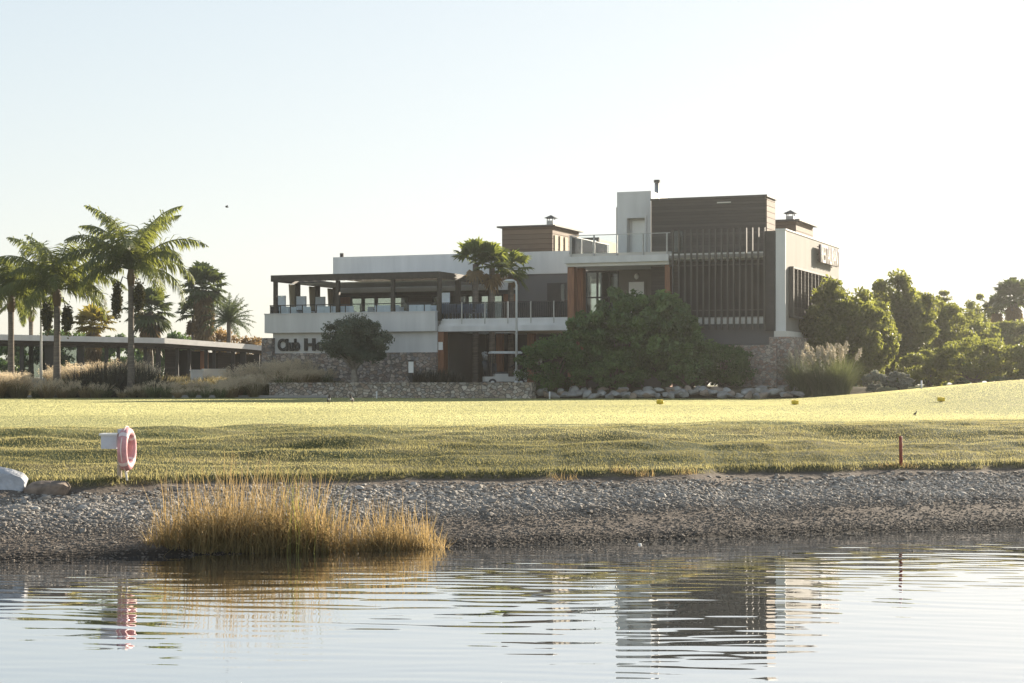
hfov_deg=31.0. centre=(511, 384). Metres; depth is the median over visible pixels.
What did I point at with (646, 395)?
edging rock
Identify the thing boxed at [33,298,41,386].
street lamp
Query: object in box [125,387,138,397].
ornamental grass
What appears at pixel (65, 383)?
spiky bush
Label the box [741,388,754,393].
edging rock
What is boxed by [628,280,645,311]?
window
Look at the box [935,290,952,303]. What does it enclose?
layered conifer
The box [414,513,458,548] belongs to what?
reed clump
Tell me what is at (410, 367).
bollard light
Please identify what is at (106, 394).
ornamental grass
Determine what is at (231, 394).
ornamental grass
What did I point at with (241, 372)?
ornamental grass
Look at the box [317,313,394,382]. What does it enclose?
olive tree
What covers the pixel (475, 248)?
fan palm
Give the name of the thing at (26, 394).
ornamental grass
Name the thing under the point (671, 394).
edging rock
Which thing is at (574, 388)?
edging rock
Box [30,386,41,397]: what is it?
ornamental grass
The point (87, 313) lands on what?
fan palm
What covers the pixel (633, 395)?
edging rock
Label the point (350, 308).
terrace chair
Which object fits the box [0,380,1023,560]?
ground
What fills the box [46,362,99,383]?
ornamental grass
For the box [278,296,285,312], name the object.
chair
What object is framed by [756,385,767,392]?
edging rock
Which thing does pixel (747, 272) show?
club house
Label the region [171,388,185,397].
ornamental grass
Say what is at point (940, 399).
tee marker
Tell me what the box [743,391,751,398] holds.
edging rock
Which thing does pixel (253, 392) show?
ornamental grass
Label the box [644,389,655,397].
edging rock
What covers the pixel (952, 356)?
hedge bush
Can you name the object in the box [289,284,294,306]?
curtain
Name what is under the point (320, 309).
terrace chair
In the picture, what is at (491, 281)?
fan palm
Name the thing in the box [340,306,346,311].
terrace chair
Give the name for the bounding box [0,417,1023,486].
grass
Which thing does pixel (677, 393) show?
edging rock
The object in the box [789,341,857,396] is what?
pampas grass
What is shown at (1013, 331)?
garden tree
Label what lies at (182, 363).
pavilion
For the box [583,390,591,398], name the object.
edging rock
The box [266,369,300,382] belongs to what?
ornamental grass
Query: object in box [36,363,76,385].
ornamental grass
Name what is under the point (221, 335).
dry hedge
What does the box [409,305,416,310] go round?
terrace chair
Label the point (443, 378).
spiky bush
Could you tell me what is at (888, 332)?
garden tree
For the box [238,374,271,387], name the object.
ornamental grass
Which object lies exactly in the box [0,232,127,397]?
queen palm
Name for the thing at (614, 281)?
window
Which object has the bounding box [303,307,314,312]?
terrace chair
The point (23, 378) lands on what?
ornamental grass
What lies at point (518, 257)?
fan palm
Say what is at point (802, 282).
louvre window
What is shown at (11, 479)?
boulder
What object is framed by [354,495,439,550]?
reed clump
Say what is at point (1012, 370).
hedge bush
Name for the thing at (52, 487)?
boulder
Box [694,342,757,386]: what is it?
shrub
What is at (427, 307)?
terrace chair
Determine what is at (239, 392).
ornamental grass
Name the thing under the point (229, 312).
date palm
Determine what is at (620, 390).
edging rock
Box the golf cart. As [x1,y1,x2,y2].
[483,351,527,381]
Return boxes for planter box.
[189,370,203,381]
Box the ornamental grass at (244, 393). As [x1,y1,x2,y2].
[230,375,261,394]
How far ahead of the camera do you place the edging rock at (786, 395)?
90.70 m
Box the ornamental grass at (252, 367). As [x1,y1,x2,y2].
[236,359,276,375]
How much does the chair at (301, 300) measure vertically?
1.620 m
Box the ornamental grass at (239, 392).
[221,377,251,396]
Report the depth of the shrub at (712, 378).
93.51 m
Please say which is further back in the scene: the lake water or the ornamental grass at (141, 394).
the ornamental grass at (141, 394)
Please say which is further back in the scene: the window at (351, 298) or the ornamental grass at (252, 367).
the window at (351, 298)
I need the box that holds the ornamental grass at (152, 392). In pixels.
[142,378,168,397]
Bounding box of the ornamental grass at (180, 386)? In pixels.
[168,381,185,393]
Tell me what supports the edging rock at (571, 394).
on the ground at (511, 479)
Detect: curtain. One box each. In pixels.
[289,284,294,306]
[309,286,314,312]
[327,288,333,305]
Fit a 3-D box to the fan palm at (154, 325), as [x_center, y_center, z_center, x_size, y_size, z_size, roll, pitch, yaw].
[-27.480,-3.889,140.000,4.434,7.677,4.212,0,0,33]
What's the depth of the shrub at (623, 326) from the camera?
93.36 m
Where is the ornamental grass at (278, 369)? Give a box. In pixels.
[264,362,299,382]
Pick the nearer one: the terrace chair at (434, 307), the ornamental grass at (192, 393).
the ornamental grass at (192, 393)
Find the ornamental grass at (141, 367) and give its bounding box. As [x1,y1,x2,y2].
[112,362,160,376]
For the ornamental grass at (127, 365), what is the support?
on the ground at (511, 479)
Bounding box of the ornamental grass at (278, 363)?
[260,357,305,373]
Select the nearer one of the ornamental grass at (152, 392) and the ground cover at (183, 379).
the ornamental grass at (152, 392)
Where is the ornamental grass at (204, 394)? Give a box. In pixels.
[198,387,211,397]
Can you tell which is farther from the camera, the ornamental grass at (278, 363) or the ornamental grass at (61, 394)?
the ornamental grass at (278, 363)
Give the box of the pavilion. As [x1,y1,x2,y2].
[0,334,261,385]
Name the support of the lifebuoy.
hanging from the buoy stand
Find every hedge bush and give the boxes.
[894,349,962,386]
[928,335,1016,382]
[989,341,1023,379]
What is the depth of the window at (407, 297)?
111.57 m
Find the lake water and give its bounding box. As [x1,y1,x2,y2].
[0,527,1023,682]
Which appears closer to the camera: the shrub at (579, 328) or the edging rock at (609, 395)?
the edging rock at (609, 395)
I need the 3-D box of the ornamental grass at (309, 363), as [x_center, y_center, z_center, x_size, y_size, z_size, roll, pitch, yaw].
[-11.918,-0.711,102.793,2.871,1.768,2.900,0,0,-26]
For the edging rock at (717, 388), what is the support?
on the ground at (511, 479)
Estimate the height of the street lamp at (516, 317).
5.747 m
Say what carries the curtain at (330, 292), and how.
hanging from the club house
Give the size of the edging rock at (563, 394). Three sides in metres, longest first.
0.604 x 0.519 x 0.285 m
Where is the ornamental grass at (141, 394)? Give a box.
[132,384,153,397]
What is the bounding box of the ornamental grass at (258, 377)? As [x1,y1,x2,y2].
[243,370,274,388]
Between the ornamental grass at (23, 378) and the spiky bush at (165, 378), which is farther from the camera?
the spiky bush at (165, 378)
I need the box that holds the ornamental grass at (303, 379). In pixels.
[287,368,317,382]
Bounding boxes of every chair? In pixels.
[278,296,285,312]
[282,307,288,312]
[289,307,296,312]
[296,296,306,311]
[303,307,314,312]
[315,297,325,311]
[317,307,323,312]
[324,306,332,312]
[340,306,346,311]
[347,306,355,311]
[362,307,373,311]
[375,305,382,311]
[383,305,390,311]
[395,305,403,311]
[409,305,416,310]
[416,305,422,310]
[423,305,434,310]
[431,305,436,310]
[442,293,449,303]
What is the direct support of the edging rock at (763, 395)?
on the ground at (511, 479)
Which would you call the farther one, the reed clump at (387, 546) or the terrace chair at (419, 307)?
the terrace chair at (419, 307)
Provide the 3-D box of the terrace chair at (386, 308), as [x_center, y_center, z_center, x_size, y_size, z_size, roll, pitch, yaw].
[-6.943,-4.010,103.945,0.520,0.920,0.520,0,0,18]
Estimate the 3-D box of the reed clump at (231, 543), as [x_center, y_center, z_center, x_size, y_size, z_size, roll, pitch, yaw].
[-3.345,1.487,22.113,1.927,1.520,1.878,0,0,0]
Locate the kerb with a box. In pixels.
[28,395,325,397]
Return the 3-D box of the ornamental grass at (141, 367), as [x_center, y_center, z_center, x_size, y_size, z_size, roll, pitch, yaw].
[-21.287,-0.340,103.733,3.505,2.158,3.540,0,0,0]
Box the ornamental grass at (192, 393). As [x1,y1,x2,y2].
[183,387,200,397]
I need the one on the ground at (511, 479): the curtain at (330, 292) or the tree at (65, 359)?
the tree at (65, 359)
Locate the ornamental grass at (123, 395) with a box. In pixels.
[114,388,128,397]
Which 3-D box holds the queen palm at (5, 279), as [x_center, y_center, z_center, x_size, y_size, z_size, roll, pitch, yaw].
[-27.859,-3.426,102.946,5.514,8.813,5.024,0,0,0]
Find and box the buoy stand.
[99,429,127,480]
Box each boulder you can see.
[0,467,28,490]
[23,480,70,494]
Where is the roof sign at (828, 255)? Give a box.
[817,244,839,266]
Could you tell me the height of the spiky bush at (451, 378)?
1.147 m
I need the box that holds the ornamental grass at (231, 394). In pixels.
[217,381,242,397]
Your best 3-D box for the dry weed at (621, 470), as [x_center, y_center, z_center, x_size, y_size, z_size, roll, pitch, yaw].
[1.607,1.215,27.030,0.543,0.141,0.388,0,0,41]
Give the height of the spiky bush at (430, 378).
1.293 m
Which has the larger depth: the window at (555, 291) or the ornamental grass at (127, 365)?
the window at (555, 291)
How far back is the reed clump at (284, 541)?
22.02 m
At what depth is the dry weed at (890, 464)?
29.02 m
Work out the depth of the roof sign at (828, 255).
102.85 m
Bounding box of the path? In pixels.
[213,397,330,397]
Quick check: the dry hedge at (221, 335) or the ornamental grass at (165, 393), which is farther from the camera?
the dry hedge at (221, 335)
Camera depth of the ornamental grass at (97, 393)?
97.42 m
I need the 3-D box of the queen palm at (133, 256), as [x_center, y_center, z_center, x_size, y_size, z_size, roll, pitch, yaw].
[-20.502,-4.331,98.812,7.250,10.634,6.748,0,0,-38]
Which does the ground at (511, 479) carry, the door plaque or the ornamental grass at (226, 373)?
the ornamental grass at (226, 373)
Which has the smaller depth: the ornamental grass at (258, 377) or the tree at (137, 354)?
the ornamental grass at (258, 377)
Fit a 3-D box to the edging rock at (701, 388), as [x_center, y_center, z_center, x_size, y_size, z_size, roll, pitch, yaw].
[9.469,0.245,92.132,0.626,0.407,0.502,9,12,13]
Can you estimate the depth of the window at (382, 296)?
112.16 m
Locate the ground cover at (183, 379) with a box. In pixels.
[32,373,349,394]
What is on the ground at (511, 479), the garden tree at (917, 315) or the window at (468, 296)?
the garden tree at (917, 315)
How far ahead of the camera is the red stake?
29.13 m
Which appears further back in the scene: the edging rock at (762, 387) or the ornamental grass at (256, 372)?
the ornamental grass at (256, 372)
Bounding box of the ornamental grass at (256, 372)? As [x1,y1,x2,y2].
[245,359,283,375]
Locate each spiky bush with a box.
[53,377,74,392]
[60,365,94,397]
[70,361,112,397]
[81,360,126,397]
[91,358,146,397]
[94,368,132,397]
[110,359,156,396]
[117,367,159,397]
[135,361,170,397]
[146,369,179,397]
[404,369,424,381]
[414,368,434,381]
[419,367,441,381]
[433,366,455,381]
[442,368,463,381]
[456,375,467,381]
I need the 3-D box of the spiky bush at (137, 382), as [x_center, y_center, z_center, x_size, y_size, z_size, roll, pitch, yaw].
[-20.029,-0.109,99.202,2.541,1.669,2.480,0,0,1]
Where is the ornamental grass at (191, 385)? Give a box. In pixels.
[185,380,209,394]
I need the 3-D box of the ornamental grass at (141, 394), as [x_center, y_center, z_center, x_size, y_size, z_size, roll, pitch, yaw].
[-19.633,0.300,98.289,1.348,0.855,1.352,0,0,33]
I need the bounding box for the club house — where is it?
[262,180,839,386]
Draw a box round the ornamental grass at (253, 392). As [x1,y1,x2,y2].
[238,376,270,396]
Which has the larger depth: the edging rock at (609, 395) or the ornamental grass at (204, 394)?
the ornamental grass at (204, 394)
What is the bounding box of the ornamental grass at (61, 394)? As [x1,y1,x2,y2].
[52,385,70,397]
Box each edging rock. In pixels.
[536,389,547,395]
[543,390,550,397]
[550,394,559,398]
[560,391,566,397]
[566,391,579,397]
[568,385,578,391]
[576,390,582,395]
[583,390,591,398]
[587,393,601,398]
[605,393,614,398]
[612,390,620,396]
[616,388,627,392]
[629,393,636,397]
[636,391,644,397]
[642,393,654,397]
[643,386,653,390]
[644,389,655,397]
[654,387,663,391]
[654,393,660,397]
[662,392,668,396]
[668,391,674,397]
[673,386,680,392]
[674,389,685,396]
[684,385,690,391]
[688,389,698,394]
[699,386,706,391]
[699,389,708,395]
[710,386,722,390]
[717,391,727,398]
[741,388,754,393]
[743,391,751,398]
[753,393,759,398]
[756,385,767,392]
[757,392,767,398]
[769,388,780,394]
[777,385,784,391]
[783,393,792,397]
[791,391,804,396]
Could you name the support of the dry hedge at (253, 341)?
on the ground at (511, 479)
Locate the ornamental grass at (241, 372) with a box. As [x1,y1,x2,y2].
[230,366,263,377]
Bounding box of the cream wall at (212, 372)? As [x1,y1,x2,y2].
[202,369,225,380]
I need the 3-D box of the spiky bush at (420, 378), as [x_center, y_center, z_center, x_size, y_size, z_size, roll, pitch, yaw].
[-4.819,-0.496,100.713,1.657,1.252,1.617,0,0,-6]
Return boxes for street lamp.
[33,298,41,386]
[504,279,518,381]
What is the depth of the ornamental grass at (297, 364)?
101.24 m
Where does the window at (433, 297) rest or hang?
in the club house
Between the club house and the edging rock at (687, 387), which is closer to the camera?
the edging rock at (687, 387)
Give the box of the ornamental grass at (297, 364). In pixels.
[269,358,311,374]
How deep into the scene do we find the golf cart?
98.74 m
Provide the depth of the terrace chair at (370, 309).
105.75 m
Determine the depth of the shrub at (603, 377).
92.95 m
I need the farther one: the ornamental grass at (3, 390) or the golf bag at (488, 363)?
the golf bag at (488, 363)
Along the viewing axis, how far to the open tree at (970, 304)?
137.72 m
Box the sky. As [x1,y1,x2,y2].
[0,0,1023,384]
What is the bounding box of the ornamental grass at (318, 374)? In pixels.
[298,368,323,382]
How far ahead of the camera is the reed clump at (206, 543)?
21.85 m
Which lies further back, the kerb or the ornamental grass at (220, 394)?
the kerb
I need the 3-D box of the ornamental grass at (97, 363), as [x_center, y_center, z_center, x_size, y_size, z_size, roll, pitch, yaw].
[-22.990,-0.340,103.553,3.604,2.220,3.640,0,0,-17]
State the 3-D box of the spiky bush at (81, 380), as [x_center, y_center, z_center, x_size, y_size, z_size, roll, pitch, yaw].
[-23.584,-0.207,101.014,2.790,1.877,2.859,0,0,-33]
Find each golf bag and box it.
[482,351,488,376]
[483,352,489,376]
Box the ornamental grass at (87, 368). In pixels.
[68,363,110,381]
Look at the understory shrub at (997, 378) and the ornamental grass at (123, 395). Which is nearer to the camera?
the ornamental grass at (123, 395)
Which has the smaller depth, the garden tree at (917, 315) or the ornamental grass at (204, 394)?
the ornamental grass at (204, 394)
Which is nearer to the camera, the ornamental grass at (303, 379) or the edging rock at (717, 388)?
the edging rock at (717, 388)
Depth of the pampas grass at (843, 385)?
90.08 m
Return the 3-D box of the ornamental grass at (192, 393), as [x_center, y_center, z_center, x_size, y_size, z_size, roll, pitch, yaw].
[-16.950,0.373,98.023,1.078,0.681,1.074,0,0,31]
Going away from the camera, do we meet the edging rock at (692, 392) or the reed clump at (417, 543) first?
the reed clump at (417, 543)
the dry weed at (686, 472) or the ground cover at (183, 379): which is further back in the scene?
the ground cover at (183, 379)
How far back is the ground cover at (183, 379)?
109.72 m
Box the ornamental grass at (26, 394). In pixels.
[14,385,33,397]
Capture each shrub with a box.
[512,333,594,392]
[561,309,614,387]
[574,348,647,393]
[581,285,675,386]
[628,289,702,386]
[661,330,721,389]
[688,350,721,386]
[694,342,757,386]
[861,369,888,391]
[885,371,915,389]
[909,381,926,386]
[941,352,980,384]
[982,371,1006,381]
[1004,374,1022,380]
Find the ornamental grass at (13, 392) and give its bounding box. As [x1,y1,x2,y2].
[0,371,38,397]
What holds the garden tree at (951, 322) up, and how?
on the ground at (511, 479)
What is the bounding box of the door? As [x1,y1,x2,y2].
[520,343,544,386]
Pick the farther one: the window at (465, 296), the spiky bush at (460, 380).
the window at (465, 296)
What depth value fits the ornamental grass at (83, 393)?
97.48 m
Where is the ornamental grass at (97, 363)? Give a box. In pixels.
[75,359,123,376]
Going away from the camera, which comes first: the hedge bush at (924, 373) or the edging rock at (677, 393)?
the edging rock at (677, 393)
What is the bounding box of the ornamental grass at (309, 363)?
[281,356,320,376]
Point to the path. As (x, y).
(280, 397)
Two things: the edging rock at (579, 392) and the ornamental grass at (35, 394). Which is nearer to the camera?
the edging rock at (579, 392)
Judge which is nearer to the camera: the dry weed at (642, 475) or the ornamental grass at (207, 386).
the dry weed at (642, 475)
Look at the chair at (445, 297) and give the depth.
103.51 m
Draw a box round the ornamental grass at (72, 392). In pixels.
[58,378,80,397]
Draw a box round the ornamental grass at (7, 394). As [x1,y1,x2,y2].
[0,372,21,397]
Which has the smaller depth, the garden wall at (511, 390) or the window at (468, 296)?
the garden wall at (511, 390)
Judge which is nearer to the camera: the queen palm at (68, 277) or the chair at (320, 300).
the queen palm at (68, 277)
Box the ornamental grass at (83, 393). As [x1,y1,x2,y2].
[74,383,97,397]
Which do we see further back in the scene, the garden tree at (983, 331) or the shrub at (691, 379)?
the garden tree at (983, 331)
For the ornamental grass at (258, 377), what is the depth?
100.27 m
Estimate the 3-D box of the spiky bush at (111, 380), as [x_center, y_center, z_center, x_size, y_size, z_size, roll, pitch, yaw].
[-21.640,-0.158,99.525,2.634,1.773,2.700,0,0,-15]
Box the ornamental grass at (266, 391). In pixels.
[253,373,284,394]
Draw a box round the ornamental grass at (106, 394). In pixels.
[98,385,116,397]
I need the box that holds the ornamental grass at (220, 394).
[208,383,231,397]
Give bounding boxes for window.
[350,297,362,311]
[363,297,375,311]
[376,296,390,304]
[395,296,408,310]
[432,295,436,304]
[454,295,466,318]
[467,295,479,318]
[495,294,503,302]
[547,283,565,301]
[586,270,618,316]
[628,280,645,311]
[789,266,835,318]
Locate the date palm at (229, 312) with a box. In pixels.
[201,292,255,352]
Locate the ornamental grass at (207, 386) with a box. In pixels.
[200,379,220,394]
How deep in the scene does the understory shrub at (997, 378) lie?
106.72 m
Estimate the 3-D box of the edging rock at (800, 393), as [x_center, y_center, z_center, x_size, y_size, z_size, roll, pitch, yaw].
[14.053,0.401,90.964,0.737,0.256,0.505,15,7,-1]
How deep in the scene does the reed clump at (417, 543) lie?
22.52 m
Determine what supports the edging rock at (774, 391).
on the ground at (511, 479)
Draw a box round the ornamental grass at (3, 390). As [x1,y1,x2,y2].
[0,372,17,397]
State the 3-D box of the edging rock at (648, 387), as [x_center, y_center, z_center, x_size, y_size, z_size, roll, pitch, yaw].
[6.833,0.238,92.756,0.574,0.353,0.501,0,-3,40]
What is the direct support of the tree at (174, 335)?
on the ground at (511, 479)
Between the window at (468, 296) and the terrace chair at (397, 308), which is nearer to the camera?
the terrace chair at (397, 308)
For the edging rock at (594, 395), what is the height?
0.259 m
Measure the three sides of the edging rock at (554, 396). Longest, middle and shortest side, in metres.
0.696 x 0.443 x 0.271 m
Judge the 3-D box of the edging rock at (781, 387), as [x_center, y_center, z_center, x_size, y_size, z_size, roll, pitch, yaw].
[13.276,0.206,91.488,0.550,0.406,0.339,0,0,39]
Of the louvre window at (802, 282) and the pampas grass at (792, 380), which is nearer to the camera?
the pampas grass at (792, 380)
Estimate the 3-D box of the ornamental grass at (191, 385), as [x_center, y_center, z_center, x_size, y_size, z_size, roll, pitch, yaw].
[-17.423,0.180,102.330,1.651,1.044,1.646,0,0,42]
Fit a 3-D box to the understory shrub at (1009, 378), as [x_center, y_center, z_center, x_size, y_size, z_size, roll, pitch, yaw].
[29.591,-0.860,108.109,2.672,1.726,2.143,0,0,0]
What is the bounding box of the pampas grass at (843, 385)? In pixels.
[814,341,876,395]
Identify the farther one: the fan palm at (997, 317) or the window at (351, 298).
the fan palm at (997, 317)
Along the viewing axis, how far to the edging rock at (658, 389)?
92.44 m
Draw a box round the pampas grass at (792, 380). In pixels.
[770,347,833,396]
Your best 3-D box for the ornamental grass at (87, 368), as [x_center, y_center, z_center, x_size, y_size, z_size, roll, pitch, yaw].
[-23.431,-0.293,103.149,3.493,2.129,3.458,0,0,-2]
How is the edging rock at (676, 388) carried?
on the ground at (511, 479)
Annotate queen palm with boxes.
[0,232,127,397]
[0,249,52,372]
[0,290,66,377]
[54,205,208,397]
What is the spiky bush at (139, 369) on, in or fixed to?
on the ground at (511, 479)
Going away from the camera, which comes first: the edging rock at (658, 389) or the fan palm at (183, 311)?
the edging rock at (658, 389)
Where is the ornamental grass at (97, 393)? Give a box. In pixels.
[83,382,107,397]
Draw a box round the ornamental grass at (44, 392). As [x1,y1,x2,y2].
[29,377,64,397]
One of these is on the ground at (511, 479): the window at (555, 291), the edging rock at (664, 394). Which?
the edging rock at (664, 394)
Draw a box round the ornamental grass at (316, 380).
[299,367,326,382]
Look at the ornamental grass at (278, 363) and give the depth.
103.05 m
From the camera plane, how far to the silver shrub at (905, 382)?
89.79 m
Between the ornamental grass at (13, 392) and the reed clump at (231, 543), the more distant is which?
the ornamental grass at (13, 392)
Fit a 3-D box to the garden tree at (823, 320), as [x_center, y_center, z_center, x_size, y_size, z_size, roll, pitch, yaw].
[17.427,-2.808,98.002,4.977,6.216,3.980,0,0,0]
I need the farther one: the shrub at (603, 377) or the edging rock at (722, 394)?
the shrub at (603, 377)
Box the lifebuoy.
[117,426,136,471]
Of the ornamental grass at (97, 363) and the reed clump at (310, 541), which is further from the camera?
the ornamental grass at (97, 363)
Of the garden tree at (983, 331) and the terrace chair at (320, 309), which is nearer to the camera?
the terrace chair at (320, 309)
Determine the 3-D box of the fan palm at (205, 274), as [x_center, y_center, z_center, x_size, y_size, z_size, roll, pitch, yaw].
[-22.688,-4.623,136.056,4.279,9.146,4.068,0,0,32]
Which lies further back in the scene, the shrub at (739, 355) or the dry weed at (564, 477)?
the shrub at (739, 355)
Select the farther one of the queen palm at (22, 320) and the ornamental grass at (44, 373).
the queen palm at (22, 320)
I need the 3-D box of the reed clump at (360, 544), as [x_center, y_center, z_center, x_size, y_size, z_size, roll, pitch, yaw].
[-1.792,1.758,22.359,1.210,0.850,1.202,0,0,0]
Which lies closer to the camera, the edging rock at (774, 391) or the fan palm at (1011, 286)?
the edging rock at (774, 391)
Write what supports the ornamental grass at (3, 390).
on the ground at (511, 479)
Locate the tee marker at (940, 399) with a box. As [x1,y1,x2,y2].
[937,397,944,401]
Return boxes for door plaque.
[438,342,442,349]
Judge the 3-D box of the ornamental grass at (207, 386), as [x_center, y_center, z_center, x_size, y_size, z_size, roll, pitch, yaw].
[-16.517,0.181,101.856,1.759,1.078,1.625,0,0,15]
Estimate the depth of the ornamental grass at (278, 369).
100.08 m
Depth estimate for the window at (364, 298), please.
112.63 m
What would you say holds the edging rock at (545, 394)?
on the ground at (511, 479)
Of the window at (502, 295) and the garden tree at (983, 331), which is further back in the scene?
the garden tree at (983, 331)
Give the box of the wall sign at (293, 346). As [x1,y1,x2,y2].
[277,338,321,350]
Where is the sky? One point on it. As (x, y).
(325, 129)
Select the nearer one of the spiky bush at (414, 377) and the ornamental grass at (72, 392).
the ornamental grass at (72, 392)
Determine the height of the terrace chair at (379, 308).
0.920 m
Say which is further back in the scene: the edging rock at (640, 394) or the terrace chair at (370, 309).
the terrace chair at (370, 309)
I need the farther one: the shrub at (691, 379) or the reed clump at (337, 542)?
the shrub at (691, 379)
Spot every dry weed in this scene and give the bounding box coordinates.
[546,471,576,480]
[608,464,632,472]
[626,468,653,476]
[672,466,696,474]
[872,459,903,467]
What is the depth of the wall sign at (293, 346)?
105.06 m
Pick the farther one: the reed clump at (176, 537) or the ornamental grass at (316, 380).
the ornamental grass at (316, 380)
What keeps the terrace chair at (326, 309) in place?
on the club house
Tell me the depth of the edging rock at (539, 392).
93.42 m
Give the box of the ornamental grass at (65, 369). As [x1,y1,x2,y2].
[51,362,95,382]
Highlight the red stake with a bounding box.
[899,436,902,465]
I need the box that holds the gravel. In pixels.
[0,470,1023,561]
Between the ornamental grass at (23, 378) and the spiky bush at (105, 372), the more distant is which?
the spiky bush at (105, 372)
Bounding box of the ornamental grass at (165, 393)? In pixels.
[154,380,178,397]
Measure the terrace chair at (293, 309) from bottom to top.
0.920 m
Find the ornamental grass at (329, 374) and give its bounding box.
[315,367,338,382]
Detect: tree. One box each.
[0,346,28,372]
[28,328,86,369]
[101,333,142,365]
[154,330,194,376]
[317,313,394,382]
[798,274,887,384]
[839,298,901,386]
[854,268,940,380]
[894,290,978,386]
[935,308,1005,384]
[964,293,994,382]
[987,318,1023,380]
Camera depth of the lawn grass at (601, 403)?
51.52 m
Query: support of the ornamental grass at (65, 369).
on the ground at (511, 479)
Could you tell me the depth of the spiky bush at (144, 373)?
100.03 m
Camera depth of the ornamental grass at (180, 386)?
101.37 m
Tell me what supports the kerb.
on the ground at (511, 479)
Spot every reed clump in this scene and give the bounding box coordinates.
[130,504,181,548]
[136,468,222,550]
[162,465,244,556]
[166,446,286,553]
[213,458,310,557]
[228,458,347,553]
[256,467,352,555]
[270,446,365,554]
[308,492,369,551]
[332,496,392,551]
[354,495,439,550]
[386,502,449,549]
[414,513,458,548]
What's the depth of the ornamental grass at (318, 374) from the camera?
99.11 m
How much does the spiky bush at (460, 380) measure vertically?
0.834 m
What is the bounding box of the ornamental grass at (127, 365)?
[98,357,158,370]
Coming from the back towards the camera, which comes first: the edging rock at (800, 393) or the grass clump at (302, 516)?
the edging rock at (800, 393)
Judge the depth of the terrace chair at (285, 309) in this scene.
105.99 m
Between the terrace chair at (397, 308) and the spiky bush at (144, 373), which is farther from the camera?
the terrace chair at (397, 308)
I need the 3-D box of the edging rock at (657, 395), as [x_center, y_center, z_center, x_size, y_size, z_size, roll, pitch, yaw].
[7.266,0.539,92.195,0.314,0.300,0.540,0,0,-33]
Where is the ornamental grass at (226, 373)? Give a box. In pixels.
[219,364,257,379]
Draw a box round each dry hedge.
[195,327,241,353]
[236,335,261,354]
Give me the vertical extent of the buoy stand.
0.860 m
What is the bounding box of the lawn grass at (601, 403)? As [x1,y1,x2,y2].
[0,380,1023,450]
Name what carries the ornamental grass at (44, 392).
on the ground at (511, 479)
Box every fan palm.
[73,302,116,366]
[122,285,177,366]
[174,300,194,350]
[177,260,230,351]
[452,236,500,381]
[468,242,517,376]
[494,249,534,376]
[979,292,1007,381]
[990,277,1023,321]
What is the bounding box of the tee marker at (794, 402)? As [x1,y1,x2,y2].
[791,400,798,404]
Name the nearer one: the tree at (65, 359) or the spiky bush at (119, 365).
the spiky bush at (119, 365)
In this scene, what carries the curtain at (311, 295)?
hanging from the club house
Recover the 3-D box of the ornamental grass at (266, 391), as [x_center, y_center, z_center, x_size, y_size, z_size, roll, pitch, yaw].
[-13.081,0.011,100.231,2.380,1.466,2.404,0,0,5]
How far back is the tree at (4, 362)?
149.01 m
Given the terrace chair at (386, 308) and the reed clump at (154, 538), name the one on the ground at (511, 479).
the reed clump at (154, 538)
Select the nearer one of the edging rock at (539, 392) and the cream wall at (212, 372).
the edging rock at (539, 392)
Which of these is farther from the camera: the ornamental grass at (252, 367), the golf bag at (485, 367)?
the ornamental grass at (252, 367)
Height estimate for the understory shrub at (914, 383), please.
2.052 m
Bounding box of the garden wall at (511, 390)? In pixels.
[268,382,536,398]
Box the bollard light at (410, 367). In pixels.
[408,360,413,381]
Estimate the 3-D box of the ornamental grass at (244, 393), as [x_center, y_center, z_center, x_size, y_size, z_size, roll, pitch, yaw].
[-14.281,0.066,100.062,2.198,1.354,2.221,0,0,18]
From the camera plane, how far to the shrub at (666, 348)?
93.03 m
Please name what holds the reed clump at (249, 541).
on the ground at (511, 479)
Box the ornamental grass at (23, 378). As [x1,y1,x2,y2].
[4,370,34,388]
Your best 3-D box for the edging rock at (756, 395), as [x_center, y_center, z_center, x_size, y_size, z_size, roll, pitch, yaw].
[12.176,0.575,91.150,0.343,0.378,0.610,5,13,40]
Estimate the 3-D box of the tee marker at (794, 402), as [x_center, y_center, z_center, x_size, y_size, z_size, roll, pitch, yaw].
[9.268,0.611,60.550,0.249,0.247,0.240,0,0,0]
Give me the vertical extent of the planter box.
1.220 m
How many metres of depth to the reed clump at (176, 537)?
21.88 m
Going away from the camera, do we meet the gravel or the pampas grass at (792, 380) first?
the gravel
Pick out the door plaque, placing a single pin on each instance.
(440, 345)
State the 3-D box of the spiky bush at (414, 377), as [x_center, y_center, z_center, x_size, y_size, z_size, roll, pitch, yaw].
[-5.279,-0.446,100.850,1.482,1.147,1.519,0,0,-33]
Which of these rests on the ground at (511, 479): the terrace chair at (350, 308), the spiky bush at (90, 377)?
the spiky bush at (90, 377)
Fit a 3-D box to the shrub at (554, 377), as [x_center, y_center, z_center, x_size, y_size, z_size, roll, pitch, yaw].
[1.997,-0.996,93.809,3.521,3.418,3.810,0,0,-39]
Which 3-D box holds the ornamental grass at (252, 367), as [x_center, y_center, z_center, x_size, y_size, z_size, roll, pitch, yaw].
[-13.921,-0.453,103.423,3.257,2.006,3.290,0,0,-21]
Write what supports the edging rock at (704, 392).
on the ground at (511, 479)
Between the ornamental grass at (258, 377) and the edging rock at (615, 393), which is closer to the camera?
the edging rock at (615, 393)
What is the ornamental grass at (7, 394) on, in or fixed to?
on the ground at (511, 479)
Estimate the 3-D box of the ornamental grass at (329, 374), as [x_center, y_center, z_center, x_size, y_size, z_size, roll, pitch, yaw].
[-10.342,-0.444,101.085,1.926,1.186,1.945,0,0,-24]

